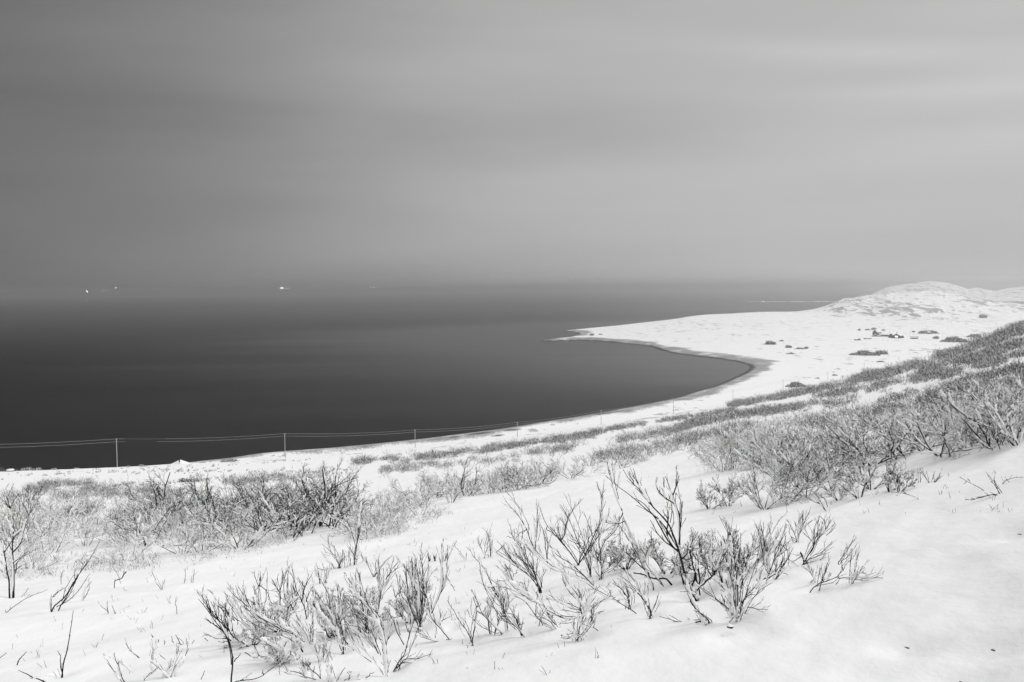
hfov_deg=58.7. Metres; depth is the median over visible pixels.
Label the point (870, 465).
bare shrub
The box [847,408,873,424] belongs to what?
birch shrub
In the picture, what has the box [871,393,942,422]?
birch shrub
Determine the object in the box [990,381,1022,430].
birch shrub
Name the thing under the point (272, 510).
birch shrub
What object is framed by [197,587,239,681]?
bare shrub
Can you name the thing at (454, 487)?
birch shrub
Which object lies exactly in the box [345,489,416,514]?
birch shrub
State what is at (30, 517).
birch shrub
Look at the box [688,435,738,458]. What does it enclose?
birch shrub
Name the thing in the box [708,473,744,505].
bare shrub
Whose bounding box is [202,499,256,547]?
birch shrub
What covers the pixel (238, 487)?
birch shrub
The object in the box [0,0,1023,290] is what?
sky
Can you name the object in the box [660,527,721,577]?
bare shrub
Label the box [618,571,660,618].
bare shrub
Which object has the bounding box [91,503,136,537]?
birch shrub
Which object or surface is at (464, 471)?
birch shrub
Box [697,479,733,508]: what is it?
bare shrub
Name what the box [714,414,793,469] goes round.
birch shrub
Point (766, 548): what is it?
bare shrub
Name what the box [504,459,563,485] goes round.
birch shrub
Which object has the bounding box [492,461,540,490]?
birch shrub
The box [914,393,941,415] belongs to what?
birch shrub
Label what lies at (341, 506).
birch shrub
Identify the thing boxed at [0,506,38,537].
birch shrub
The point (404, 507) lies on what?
birch shrub
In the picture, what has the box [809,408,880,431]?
birch shrub
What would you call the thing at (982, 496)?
fallen branch
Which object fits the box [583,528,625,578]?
bare shrub
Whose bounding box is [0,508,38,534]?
birch shrub
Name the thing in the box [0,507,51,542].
birch shrub
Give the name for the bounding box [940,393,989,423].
birch shrub
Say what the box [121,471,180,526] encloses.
birch shrub
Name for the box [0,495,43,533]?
birch shrub
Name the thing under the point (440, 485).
birch shrub
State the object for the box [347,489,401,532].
birch shrub
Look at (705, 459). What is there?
bare shrub
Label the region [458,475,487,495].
birch shrub
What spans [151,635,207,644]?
twig
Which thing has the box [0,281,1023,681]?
ground
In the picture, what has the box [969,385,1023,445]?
birch shrub
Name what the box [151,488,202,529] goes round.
birch shrub
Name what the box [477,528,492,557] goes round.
bare shrub
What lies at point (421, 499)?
birch shrub
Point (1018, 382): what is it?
birch shrub
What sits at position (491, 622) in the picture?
bare shrub
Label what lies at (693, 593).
bare shrub
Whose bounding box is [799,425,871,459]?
birch shrub
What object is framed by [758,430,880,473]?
birch shrub
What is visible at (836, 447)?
birch shrub
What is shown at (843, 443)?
birch shrub
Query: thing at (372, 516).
birch shrub
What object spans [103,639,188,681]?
bare shrub
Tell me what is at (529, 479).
birch shrub
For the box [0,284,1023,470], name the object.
sea
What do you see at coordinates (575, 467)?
birch shrub
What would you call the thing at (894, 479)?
bare shrub
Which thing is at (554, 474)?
birch shrub
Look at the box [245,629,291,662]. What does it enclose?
bare shrub
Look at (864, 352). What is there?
thicket
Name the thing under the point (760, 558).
bare shrub
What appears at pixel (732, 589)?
bare shrub
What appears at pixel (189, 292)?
coast
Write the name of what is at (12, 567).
bare shrub
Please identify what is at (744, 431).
birch shrub
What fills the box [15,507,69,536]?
birch shrub
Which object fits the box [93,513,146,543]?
birch shrub
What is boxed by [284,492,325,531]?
birch shrub
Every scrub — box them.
[0,367,1023,525]
[348,319,1023,464]
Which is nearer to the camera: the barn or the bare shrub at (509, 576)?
the bare shrub at (509, 576)
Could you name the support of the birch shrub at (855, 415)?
on the ground
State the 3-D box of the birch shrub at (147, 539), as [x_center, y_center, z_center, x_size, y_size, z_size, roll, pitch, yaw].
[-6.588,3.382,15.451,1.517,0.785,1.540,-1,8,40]
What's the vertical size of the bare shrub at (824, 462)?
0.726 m
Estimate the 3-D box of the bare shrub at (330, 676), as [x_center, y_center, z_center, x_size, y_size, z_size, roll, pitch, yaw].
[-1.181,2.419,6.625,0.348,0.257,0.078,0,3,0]
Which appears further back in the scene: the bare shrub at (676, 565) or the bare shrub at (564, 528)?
the bare shrub at (564, 528)
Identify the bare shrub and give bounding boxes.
[0,482,45,597]
[5,588,43,612]
[50,541,99,611]
[58,611,73,677]
[81,581,90,600]
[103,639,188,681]
[109,552,129,587]
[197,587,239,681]
[218,591,269,638]
[218,610,272,648]
[227,580,302,651]
[235,661,280,681]
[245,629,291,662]
[247,590,300,631]
[250,570,277,618]
[263,632,303,665]
[272,556,312,618]
[274,600,331,661]
[282,645,320,679]
[299,656,310,674]
[301,585,371,637]
[311,575,353,653]
[314,561,330,583]
[322,536,350,568]
[325,657,373,681]
[333,587,391,632]
[339,570,392,676]
[344,499,363,564]
[361,555,391,575]
[372,556,398,610]
[385,583,432,623]
[387,564,431,671]
[393,554,430,631]
[406,542,435,630]
[412,540,455,641]
[447,596,480,645]
[471,582,507,634]
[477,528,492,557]
[477,560,557,629]
[479,562,513,631]
[485,598,524,636]
[492,522,545,592]
[503,490,614,588]
[505,584,547,624]
[540,482,607,565]
[545,565,614,641]
[555,494,598,576]
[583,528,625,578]
[592,578,636,613]
[593,540,642,563]
[596,526,614,579]
[602,459,672,590]
[603,540,641,572]
[607,467,711,625]
[613,573,634,608]
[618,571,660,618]
[638,531,707,573]
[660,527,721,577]
[666,548,705,584]
[680,516,732,601]
[690,432,738,471]
[695,524,781,621]
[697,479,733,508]
[698,541,754,583]
[700,423,764,468]
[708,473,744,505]
[722,528,763,566]
[730,449,810,509]
[732,532,778,573]
[748,428,834,501]
[753,511,791,573]
[757,440,862,496]
[766,537,795,580]
[786,507,813,541]
[791,513,835,564]
[793,446,847,490]
[795,485,827,510]
[801,561,817,582]
[809,534,883,592]
[824,482,848,500]
[829,445,925,489]
[837,464,880,498]
[849,545,868,583]
[880,469,903,491]
[886,456,918,491]
[989,476,1001,492]
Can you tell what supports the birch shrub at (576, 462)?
on the ground
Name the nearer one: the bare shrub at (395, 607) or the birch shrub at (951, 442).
the bare shrub at (395, 607)
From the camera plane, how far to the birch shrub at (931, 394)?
25.58 m
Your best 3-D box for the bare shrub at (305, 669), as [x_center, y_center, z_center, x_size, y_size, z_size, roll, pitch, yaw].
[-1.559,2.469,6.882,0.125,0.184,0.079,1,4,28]
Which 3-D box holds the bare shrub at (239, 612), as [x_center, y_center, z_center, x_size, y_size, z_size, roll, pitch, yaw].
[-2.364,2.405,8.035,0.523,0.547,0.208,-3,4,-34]
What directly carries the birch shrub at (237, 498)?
on the ground
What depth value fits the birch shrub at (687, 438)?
41.80 m
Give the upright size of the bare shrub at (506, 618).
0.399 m
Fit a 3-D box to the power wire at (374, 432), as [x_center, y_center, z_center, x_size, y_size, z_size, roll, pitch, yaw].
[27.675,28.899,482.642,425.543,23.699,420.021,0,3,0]
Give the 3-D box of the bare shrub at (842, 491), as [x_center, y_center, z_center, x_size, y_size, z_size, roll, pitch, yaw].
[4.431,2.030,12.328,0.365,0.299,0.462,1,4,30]
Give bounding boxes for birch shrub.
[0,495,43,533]
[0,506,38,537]
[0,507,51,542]
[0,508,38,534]
[0,523,73,573]
[1,503,74,545]
[7,525,73,563]
[11,487,89,527]
[11,505,96,551]
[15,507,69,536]
[32,511,79,531]
[38,511,109,546]
[72,511,164,564]
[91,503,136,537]
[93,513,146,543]
[96,494,173,536]
[96,511,169,548]
[100,497,153,538]
[103,486,188,546]
[109,488,171,516]
[113,499,206,538]
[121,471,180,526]
[126,494,176,528]
[137,487,193,515]
[141,511,203,553]
[145,494,199,529]
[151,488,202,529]
[153,485,200,524]
[161,473,208,518]
[161,491,216,533]
[171,503,235,554]
[179,471,241,515]
[183,488,264,540]
[185,498,225,521]
[186,465,318,532]
[188,493,299,548]
[192,487,256,519]
[193,501,258,539]
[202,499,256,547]
[216,482,358,531]
[217,479,327,528]
[223,468,284,517]
[223,483,266,520]
[226,478,283,525]
[238,480,288,526]
[252,494,329,541]
[258,476,321,516]
[266,480,338,521]
[267,467,336,497]
[267,482,333,536]
[270,475,381,528]
[270,487,376,526]
[272,479,340,527]
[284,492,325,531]
[287,487,336,527]
[292,452,363,525]
[296,463,362,515]
[299,469,349,505]
[317,489,371,518]
[329,507,391,536]
[336,510,388,537]
[337,505,398,539]
[343,489,411,521]
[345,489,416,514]
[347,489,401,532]
[351,506,396,530]
[354,492,406,534]
[363,493,409,518]
[363,506,393,526]
[378,509,407,531]
[386,483,441,514]
[388,473,452,501]
[394,496,418,519]
[396,490,433,505]
[408,483,434,508]
[414,476,441,495]
[416,471,453,497]
[430,476,461,494]
[432,471,465,502]
[441,477,473,494]
[447,470,468,491]
[455,456,486,495]
[456,478,481,497]
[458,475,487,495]
[475,465,513,493]
[481,463,528,491]
[483,467,517,489]
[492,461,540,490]
[501,460,524,487]
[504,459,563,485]
[512,460,544,488]
[520,461,556,483]
[534,453,611,478]
[534,463,564,481]
[535,464,564,479]
[566,457,585,473]
[580,456,594,465]
[587,448,606,462]
[597,449,628,464]
[606,449,643,465]
[609,440,637,457]
[613,451,639,467]
[623,445,649,461]
[627,443,659,460]
[648,439,666,451]
[651,445,679,454]
[660,442,679,451]
[672,430,702,446]
[674,438,701,451]
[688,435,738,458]
[697,434,725,453]
[697,437,734,459]
[699,417,782,457]
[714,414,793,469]
[727,413,837,471]
[732,424,824,479]
[735,435,762,462]
[737,421,787,460]
[745,434,809,463]
[752,427,830,462]
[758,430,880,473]
[758,438,804,460]
[761,442,812,475]
[763,417,835,453]
[778,416,849,464]
[782,420,852,467]
[787,419,851,447]
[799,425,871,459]
[808,433,859,472]
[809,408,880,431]
[810,407,922,472]
[811,413,839,433]
[817,421,871,449]
[817,423,899,462]
[819,405,885,429]
[819,425,881,460]
[827,405,902,450]
[847,403,966,455]
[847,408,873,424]
[857,426,903,458]
[858,406,932,459]
[865,409,890,428]
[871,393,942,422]
[884,407,908,424]
[887,403,955,450]
[892,402,982,458]
[894,393,1000,448]
[894,398,954,442]
[903,389,947,432]
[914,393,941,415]
[916,408,981,449]
[919,384,957,403]
[921,395,975,426]
[925,378,979,413]
[928,396,994,429]
[930,378,1023,437]
[930,388,1023,446]
[931,377,1023,433]
[934,413,1021,440]
[935,386,953,410]
[938,370,1015,407]
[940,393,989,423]
[941,401,1014,455]
[942,376,985,399]
[942,389,1023,458]
[946,383,991,401]
[952,393,1023,442]
[959,379,1015,404]
[960,380,1023,442]
[961,397,1016,432]
[969,365,1023,395]
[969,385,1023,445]
[984,373,1023,418]
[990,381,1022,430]
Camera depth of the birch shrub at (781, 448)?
18.99 m
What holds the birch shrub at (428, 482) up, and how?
on the ground
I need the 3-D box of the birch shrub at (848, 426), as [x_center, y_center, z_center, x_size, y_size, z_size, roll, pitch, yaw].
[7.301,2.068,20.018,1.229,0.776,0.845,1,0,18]
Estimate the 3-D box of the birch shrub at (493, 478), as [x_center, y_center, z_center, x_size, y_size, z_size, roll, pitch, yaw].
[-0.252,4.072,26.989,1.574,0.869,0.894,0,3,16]
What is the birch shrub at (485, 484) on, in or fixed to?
on the ground
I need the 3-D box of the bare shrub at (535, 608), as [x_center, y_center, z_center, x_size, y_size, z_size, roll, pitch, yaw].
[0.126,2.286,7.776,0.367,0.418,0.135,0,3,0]
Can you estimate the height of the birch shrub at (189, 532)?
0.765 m
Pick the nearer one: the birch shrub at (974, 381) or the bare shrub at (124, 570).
the bare shrub at (124, 570)
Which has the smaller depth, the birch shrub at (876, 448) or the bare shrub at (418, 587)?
the bare shrub at (418, 587)
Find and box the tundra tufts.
[2,458,349,487]
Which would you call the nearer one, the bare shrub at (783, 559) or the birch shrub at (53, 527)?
the bare shrub at (783, 559)
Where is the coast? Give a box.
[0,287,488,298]
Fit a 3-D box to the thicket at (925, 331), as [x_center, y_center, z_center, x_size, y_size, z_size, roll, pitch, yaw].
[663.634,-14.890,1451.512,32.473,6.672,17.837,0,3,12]
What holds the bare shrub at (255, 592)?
on the ground
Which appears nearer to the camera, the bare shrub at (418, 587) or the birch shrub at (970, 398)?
the bare shrub at (418, 587)
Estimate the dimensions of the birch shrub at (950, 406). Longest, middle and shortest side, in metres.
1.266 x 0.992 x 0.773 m
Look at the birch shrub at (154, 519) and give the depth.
19.26 m
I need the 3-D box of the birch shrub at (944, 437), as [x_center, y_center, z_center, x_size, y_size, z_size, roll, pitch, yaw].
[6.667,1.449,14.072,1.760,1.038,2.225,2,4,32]
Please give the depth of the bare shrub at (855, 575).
7.18 m
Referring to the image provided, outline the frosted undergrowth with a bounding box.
[0,430,956,580]
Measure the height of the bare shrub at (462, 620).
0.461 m
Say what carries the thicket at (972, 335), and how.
on the ground
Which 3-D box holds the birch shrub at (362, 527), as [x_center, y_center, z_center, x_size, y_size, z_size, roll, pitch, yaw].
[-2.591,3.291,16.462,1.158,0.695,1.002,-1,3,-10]
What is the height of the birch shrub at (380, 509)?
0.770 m
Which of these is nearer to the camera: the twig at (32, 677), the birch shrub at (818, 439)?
the twig at (32, 677)
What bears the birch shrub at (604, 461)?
on the ground
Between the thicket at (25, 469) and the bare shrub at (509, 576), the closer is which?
the bare shrub at (509, 576)
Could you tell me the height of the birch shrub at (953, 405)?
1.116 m
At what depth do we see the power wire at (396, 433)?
406.01 m
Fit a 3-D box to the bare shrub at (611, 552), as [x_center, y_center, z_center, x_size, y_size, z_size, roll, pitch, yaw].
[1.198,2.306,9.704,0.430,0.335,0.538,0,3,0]
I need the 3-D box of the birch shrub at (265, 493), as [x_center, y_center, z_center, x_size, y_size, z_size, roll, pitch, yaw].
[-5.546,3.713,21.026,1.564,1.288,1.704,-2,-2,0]
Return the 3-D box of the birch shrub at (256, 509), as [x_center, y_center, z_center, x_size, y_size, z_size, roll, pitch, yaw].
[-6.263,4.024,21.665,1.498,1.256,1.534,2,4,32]
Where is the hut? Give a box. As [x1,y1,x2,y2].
[172,459,188,463]
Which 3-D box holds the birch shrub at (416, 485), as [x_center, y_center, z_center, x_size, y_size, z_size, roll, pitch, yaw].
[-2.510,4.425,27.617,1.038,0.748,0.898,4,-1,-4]
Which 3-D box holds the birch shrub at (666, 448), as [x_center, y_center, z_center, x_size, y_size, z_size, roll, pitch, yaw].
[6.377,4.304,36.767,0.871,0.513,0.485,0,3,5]
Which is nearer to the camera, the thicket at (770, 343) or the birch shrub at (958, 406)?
the birch shrub at (958, 406)
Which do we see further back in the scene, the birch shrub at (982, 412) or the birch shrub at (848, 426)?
the birch shrub at (848, 426)
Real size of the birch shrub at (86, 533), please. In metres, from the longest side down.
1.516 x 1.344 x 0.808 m
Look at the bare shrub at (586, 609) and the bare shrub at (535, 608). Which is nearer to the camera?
the bare shrub at (586, 609)
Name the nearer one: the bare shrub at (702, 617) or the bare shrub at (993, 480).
the bare shrub at (702, 617)
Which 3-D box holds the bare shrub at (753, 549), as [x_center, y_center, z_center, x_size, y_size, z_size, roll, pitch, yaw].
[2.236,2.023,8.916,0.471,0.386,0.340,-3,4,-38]
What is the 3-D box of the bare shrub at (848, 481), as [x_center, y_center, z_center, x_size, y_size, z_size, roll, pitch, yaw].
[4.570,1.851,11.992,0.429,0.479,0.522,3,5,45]
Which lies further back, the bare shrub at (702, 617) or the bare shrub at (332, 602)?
the bare shrub at (332, 602)
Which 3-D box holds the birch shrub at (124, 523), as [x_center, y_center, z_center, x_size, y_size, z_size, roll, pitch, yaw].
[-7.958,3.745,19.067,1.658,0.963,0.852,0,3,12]
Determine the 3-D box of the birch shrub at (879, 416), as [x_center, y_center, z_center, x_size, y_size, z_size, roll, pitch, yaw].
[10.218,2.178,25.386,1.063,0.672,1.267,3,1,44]
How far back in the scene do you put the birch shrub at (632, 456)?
32.58 m
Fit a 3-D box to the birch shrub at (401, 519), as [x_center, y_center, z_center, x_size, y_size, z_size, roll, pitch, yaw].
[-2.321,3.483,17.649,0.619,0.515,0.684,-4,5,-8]
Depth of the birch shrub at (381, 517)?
18.79 m
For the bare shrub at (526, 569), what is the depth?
9.44 m
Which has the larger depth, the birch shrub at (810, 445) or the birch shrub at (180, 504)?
the birch shrub at (180, 504)
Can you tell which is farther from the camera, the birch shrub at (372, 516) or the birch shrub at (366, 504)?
the birch shrub at (366, 504)
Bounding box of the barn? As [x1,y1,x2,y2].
[873,329,880,334]
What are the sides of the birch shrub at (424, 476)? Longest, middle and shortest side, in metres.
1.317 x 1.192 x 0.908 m
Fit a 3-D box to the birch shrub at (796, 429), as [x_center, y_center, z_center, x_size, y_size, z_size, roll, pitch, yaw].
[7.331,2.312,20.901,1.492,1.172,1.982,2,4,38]
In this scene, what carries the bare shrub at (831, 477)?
on the ground
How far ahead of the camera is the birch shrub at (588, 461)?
35.94 m
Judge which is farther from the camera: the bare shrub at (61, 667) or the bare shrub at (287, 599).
the bare shrub at (287, 599)
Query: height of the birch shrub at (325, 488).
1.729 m
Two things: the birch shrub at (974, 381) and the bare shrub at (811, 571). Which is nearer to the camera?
the bare shrub at (811, 571)
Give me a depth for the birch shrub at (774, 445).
18.23 m
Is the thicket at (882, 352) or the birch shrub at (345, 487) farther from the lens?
the thicket at (882, 352)
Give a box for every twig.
[18,670,44,681]
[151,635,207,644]
[152,572,164,589]
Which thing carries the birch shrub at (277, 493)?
on the ground
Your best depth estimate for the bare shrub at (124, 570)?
11.83 m
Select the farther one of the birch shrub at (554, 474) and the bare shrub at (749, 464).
the birch shrub at (554, 474)
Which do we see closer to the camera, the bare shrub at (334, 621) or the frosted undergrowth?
the bare shrub at (334, 621)
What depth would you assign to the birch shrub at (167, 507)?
21.84 m
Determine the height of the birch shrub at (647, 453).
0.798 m
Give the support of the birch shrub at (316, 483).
on the ground
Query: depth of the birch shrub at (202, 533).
16.16 m
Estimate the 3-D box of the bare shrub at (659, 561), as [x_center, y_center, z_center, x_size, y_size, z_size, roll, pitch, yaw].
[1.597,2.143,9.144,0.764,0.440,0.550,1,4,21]
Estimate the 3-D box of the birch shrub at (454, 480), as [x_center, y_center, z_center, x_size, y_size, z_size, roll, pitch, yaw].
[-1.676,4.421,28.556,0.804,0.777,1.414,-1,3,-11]
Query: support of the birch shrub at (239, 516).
on the ground
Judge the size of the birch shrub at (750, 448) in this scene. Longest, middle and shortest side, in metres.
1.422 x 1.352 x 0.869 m
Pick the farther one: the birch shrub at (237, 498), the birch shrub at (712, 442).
the birch shrub at (712, 442)
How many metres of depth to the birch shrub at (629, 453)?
33.83 m
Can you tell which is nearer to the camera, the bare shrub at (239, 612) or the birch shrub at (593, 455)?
the bare shrub at (239, 612)
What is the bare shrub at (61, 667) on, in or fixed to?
on the ground
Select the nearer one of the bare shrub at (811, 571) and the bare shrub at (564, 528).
the bare shrub at (811, 571)
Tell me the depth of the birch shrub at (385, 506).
20.75 m
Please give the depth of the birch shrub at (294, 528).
18.52 m
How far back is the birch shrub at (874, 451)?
16.81 m
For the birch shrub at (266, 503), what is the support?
on the ground
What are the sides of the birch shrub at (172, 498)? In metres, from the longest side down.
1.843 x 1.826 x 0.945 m
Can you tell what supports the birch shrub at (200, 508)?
on the ground
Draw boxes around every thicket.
[17,467,42,470]
[765,340,776,344]
[785,381,804,386]
[849,350,879,355]
[875,349,887,354]
[918,330,938,333]
[939,335,967,342]
[966,333,980,336]
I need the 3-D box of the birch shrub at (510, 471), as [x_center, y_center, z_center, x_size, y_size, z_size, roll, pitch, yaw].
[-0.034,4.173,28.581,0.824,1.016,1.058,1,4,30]
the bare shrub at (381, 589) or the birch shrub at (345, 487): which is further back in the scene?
the birch shrub at (345, 487)
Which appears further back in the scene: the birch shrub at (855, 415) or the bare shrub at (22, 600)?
the birch shrub at (855, 415)
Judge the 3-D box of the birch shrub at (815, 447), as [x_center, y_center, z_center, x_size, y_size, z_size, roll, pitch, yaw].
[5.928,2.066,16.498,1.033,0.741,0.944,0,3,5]
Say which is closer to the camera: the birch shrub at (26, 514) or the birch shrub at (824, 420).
the birch shrub at (26, 514)
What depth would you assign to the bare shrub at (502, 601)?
7.74 m
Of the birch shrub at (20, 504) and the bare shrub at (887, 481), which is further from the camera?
the birch shrub at (20, 504)
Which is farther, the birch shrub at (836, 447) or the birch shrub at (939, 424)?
the birch shrub at (836, 447)
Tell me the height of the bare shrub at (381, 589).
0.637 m
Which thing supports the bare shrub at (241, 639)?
on the ground
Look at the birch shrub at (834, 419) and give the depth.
19.20 m
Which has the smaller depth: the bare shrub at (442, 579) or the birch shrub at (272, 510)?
the bare shrub at (442, 579)
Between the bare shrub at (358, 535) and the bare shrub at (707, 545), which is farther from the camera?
the bare shrub at (358, 535)
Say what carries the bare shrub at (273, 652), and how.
on the ground
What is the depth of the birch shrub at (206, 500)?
23.41 m
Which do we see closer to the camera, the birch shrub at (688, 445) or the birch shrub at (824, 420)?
the birch shrub at (824, 420)
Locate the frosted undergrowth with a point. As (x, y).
(434, 512)
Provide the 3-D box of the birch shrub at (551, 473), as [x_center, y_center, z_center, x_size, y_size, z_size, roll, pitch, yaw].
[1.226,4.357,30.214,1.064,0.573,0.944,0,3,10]
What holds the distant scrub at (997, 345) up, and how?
on the ground
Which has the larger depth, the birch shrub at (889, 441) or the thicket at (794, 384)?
the thicket at (794, 384)
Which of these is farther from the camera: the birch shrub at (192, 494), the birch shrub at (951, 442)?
the birch shrub at (192, 494)
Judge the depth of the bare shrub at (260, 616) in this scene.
7.56 m
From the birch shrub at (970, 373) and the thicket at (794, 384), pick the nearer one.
the birch shrub at (970, 373)
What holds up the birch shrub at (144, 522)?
on the ground
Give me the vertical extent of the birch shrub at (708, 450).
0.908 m
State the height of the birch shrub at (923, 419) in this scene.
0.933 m
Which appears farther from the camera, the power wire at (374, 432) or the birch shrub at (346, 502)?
the power wire at (374, 432)
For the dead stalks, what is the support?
on the ground
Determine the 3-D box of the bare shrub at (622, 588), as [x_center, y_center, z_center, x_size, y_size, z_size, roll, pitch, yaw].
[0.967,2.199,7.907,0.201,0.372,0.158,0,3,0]
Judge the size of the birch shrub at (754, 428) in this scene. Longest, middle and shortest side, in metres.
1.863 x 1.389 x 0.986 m
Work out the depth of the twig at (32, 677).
6.80 m
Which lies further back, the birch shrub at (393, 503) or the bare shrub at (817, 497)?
the birch shrub at (393, 503)
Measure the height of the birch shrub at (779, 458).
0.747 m
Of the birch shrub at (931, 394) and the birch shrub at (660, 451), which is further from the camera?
the birch shrub at (660, 451)
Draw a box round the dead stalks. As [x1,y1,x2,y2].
[12,471,1009,675]
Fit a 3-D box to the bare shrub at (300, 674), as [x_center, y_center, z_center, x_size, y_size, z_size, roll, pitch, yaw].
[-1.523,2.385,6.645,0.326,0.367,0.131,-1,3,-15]
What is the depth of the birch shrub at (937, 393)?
23.32 m
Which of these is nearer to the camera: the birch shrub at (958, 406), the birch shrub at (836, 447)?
the birch shrub at (958, 406)
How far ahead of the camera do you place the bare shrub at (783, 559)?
7.92 m
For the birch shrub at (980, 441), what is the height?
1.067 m
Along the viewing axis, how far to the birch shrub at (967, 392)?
19.30 m
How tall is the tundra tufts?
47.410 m
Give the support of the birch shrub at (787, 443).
on the ground
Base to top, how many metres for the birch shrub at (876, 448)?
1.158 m
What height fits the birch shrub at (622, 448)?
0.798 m
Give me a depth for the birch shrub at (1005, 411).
12.66 m
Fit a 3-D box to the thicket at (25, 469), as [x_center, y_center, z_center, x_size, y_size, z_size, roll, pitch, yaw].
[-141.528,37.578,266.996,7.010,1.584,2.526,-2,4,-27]
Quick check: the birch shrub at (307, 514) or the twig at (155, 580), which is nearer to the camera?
the twig at (155, 580)
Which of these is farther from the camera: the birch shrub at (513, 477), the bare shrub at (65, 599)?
the birch shrub at (513, 477)
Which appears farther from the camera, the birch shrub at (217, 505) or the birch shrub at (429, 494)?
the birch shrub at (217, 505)
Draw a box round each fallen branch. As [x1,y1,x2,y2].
[896,490,919,498]
[967,493,996,499]
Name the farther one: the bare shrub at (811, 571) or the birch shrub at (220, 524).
the birch shrub at (220, 524)
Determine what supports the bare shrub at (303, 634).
on the ground
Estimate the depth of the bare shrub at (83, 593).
10.68 m
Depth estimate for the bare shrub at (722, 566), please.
8.15 m
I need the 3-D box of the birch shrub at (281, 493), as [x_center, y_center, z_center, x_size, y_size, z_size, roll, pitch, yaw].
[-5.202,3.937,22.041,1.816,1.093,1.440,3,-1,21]
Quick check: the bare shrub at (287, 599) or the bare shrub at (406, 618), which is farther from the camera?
the bare shrub at (287, 599)
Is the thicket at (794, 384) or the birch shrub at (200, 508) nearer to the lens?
the birch shrub at (200, 508)
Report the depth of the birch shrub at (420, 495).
24.82 m
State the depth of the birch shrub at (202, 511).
23.51 m
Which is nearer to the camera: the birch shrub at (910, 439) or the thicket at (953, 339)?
the birch shrub at (910, 439)
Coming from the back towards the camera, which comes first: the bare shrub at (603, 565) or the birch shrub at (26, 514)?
the birch shrub at (26, 514)
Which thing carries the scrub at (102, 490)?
on the ground
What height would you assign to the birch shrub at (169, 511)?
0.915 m
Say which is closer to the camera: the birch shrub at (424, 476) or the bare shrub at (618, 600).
the bare shrub at (618, 600)
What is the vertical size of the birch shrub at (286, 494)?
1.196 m
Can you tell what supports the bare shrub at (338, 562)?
on the ground
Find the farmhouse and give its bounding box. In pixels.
[888,333,901,337]
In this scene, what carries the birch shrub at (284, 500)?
on the ground
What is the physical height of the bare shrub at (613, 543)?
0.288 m
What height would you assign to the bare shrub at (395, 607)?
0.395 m
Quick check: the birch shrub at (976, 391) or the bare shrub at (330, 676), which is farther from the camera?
the birch shrub at (976, 391)
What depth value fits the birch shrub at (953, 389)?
20.49 m
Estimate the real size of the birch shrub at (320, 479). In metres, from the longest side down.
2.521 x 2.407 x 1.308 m
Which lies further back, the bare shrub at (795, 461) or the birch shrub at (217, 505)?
the birch shrub at (217, 505)
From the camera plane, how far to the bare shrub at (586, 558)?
9.60 m
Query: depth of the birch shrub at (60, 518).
21.80 m
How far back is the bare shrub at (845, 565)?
7.24 m
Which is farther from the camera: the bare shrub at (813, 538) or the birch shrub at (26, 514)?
the birch shrub at (26, 514)
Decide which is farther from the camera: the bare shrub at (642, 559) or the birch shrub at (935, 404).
the birch shrub at (935, 404)
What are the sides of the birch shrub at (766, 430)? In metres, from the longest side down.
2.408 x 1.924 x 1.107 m
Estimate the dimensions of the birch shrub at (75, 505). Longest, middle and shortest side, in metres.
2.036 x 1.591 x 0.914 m
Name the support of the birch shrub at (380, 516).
on the ground
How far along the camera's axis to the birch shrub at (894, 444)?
16.13 m
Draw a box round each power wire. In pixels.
[0,376,814,447]
[25,374,817,443]
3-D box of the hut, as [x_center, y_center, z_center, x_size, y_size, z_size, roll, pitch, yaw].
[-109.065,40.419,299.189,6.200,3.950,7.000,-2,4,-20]
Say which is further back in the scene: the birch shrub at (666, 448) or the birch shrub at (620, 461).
the birch shrub at (666, 448)
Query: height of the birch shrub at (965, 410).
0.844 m
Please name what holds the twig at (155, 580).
on the ground
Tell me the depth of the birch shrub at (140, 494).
22.68 m
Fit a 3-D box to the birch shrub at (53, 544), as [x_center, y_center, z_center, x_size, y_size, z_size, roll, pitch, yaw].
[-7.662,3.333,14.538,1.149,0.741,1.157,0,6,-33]
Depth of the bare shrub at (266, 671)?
6.66 m
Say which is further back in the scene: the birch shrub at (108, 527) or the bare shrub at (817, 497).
the birch shrub at (108, 527)
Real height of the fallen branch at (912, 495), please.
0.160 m
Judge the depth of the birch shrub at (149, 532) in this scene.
17.94 m
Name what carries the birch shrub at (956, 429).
on the ground
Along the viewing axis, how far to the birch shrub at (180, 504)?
23.24 m
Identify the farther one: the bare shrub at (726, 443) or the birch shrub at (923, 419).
the bare shrub at (726, 443)
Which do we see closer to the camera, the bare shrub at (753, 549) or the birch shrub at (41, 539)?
the bare shrub at (753, 549)
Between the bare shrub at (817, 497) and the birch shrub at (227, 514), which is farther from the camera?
the birch shrub at (227, 514)
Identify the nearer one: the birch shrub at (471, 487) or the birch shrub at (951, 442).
the birch shrub at (951, 442)
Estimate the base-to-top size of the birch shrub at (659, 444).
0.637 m
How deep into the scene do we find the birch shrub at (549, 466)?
28.23 m
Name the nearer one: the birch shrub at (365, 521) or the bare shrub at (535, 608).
the bare shrub at (535, 608)
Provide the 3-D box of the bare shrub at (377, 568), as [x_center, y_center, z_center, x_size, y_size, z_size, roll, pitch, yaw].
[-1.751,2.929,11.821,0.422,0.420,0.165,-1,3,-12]
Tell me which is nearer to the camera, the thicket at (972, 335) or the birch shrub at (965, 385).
the birch shrub at (965, 385)
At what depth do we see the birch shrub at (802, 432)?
18.74 m
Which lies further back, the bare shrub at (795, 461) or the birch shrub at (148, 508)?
the birch shrub at (148, 508)
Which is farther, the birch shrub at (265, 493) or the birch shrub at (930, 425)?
the birch shrub at (265, 493)
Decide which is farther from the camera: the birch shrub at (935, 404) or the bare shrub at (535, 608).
the birch shrub at (935, 404)
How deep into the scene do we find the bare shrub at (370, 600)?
8.06 m
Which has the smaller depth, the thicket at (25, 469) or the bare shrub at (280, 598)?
the bare shrub at (280, 598)

